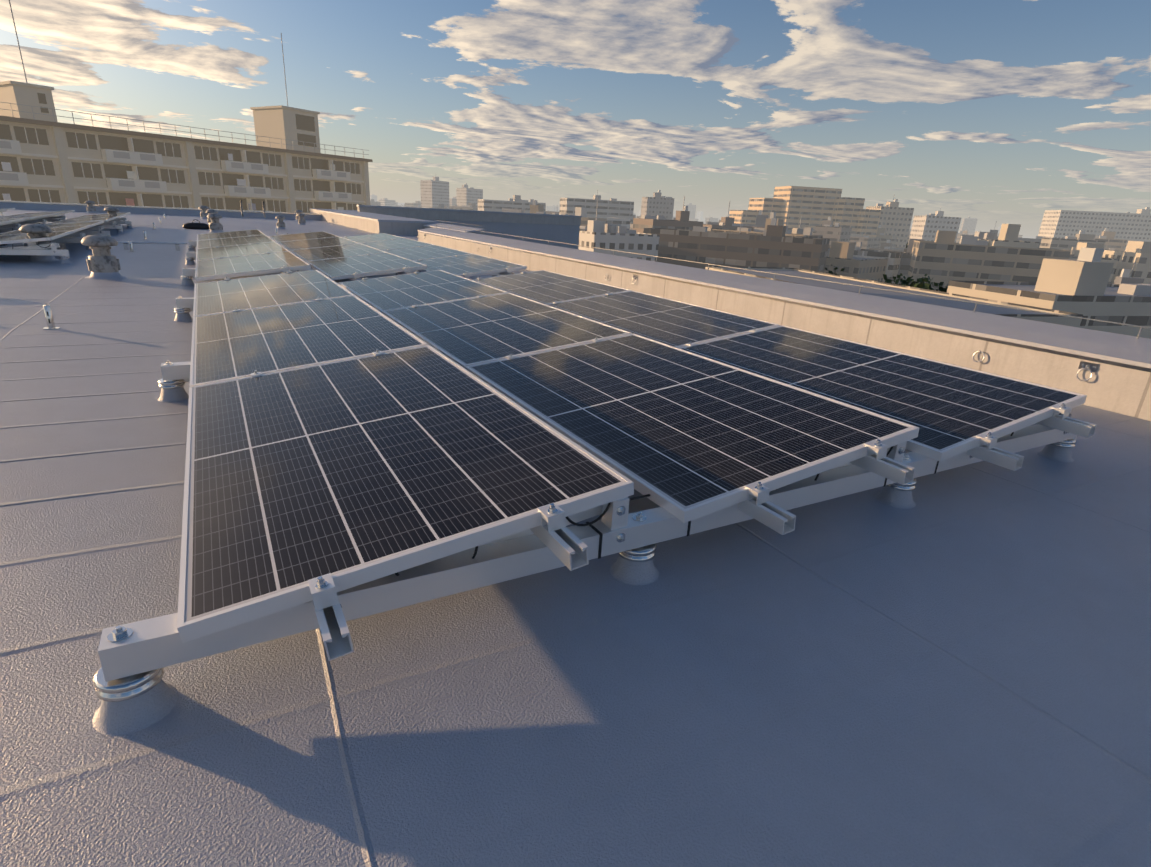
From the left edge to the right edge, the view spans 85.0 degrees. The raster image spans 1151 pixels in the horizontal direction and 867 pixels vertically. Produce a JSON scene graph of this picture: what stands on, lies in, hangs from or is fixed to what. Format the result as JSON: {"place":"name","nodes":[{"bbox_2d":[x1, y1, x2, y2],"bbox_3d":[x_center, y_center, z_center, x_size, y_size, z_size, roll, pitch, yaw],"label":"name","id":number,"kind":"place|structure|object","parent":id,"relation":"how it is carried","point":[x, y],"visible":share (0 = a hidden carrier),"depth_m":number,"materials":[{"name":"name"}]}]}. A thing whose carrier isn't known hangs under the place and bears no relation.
{"place":"outdoors","nodes":[
{"label":"outdoors","id":0,"kind":"place"},
{"bbox_2d":[0,208,1150,866],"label":"roof","id":1,"kind":"structure","parent":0,"point":[952,668],"depth_m":1.36,"materials":[{"name":"paint"}]},
{"bbox_2d":[0,208,132,263],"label":"solar array","id":2,"kind":"object","parent":1,"relation":"on","point":[67,230],"visible":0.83,"depth_m":10.72,"materials":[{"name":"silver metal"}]},
{"bbox_2d":[1,200,305,329],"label":"roof fittings","id":3,"kind":"object","parent":1,"relation":"on","point":[103,263],"visible":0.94,"depth_m":7.89,"materials":[{"name":"silver metal"}]},
{"bbox_2d":[183,219,209,228],"bbox_3d":[-9.868,-5.446,16.354,0.640,0.238,0.312,-8,22,-28],"label":"tool bag","id":4,"kind":"object","parent":1,"relation":"on","point":[192,225],"visible":0.98,"depth_m":16.25,"materials":[{"name":"black fabric"}]},
{"bbox_2d":[92,229,1096,734],"bbox_3d":[-2.339,-1.786,7.055,3.650,0.319,12.830,-8,22,-28],"label":"solar array","id":5,"kind":"object","parent":1,"relation":"on","point":[426,421],"visible":1,"depth_m":2.19,"materials":[{"name":"black glass"}]},
{"bbox_2d":[0,200,1150,420],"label":"parapet wall","id":6,"kind":"structure","parent":0,"point":[1106,370],"depth_m":5.36,"materials":[{"name":"concrete"}]},
{"bbox_2d":[0,0,1150,236],"label":"sky","id":7,"kind":"structure","parent":0,"point":[988,111],"materials":[{"name":"blue"}]},
{"bbox_2d":[398,203,1035,238],"bbox_3d":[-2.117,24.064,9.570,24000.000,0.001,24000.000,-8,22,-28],"label":"city ground","id":8,"kind":"structure","parent":0,"point":[703,221],"depth_m":6893.11,"materials":[{"name":"grey"}]},
{"bbox_2d":[0,0,372,212],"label":"apartment block","id":9,"kind":"structure","parent":8,"relation":"on","point":[285,164],"depth_m":70.31,"materials":[{"name":"beige concrete"}]},
{"bbox_2d":[370,177,1150,338],"bbox_3d":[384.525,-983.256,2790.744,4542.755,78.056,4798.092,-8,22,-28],"label":"city buildings","id":10,"kind":"structure","parent":8,"relation":"on","point":[1091,264],"depth_m":147.79,"materials":[{"name":"beige concrete"}]},
{"bbox_2d":[825,243,949,291],"bbox_3d":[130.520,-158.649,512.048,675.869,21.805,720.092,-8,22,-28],"label":"trees","id":11,"kind":"object","parent":8,"relation":"on","point":[922,284],"visible":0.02,"depth_m":139.44,"materials":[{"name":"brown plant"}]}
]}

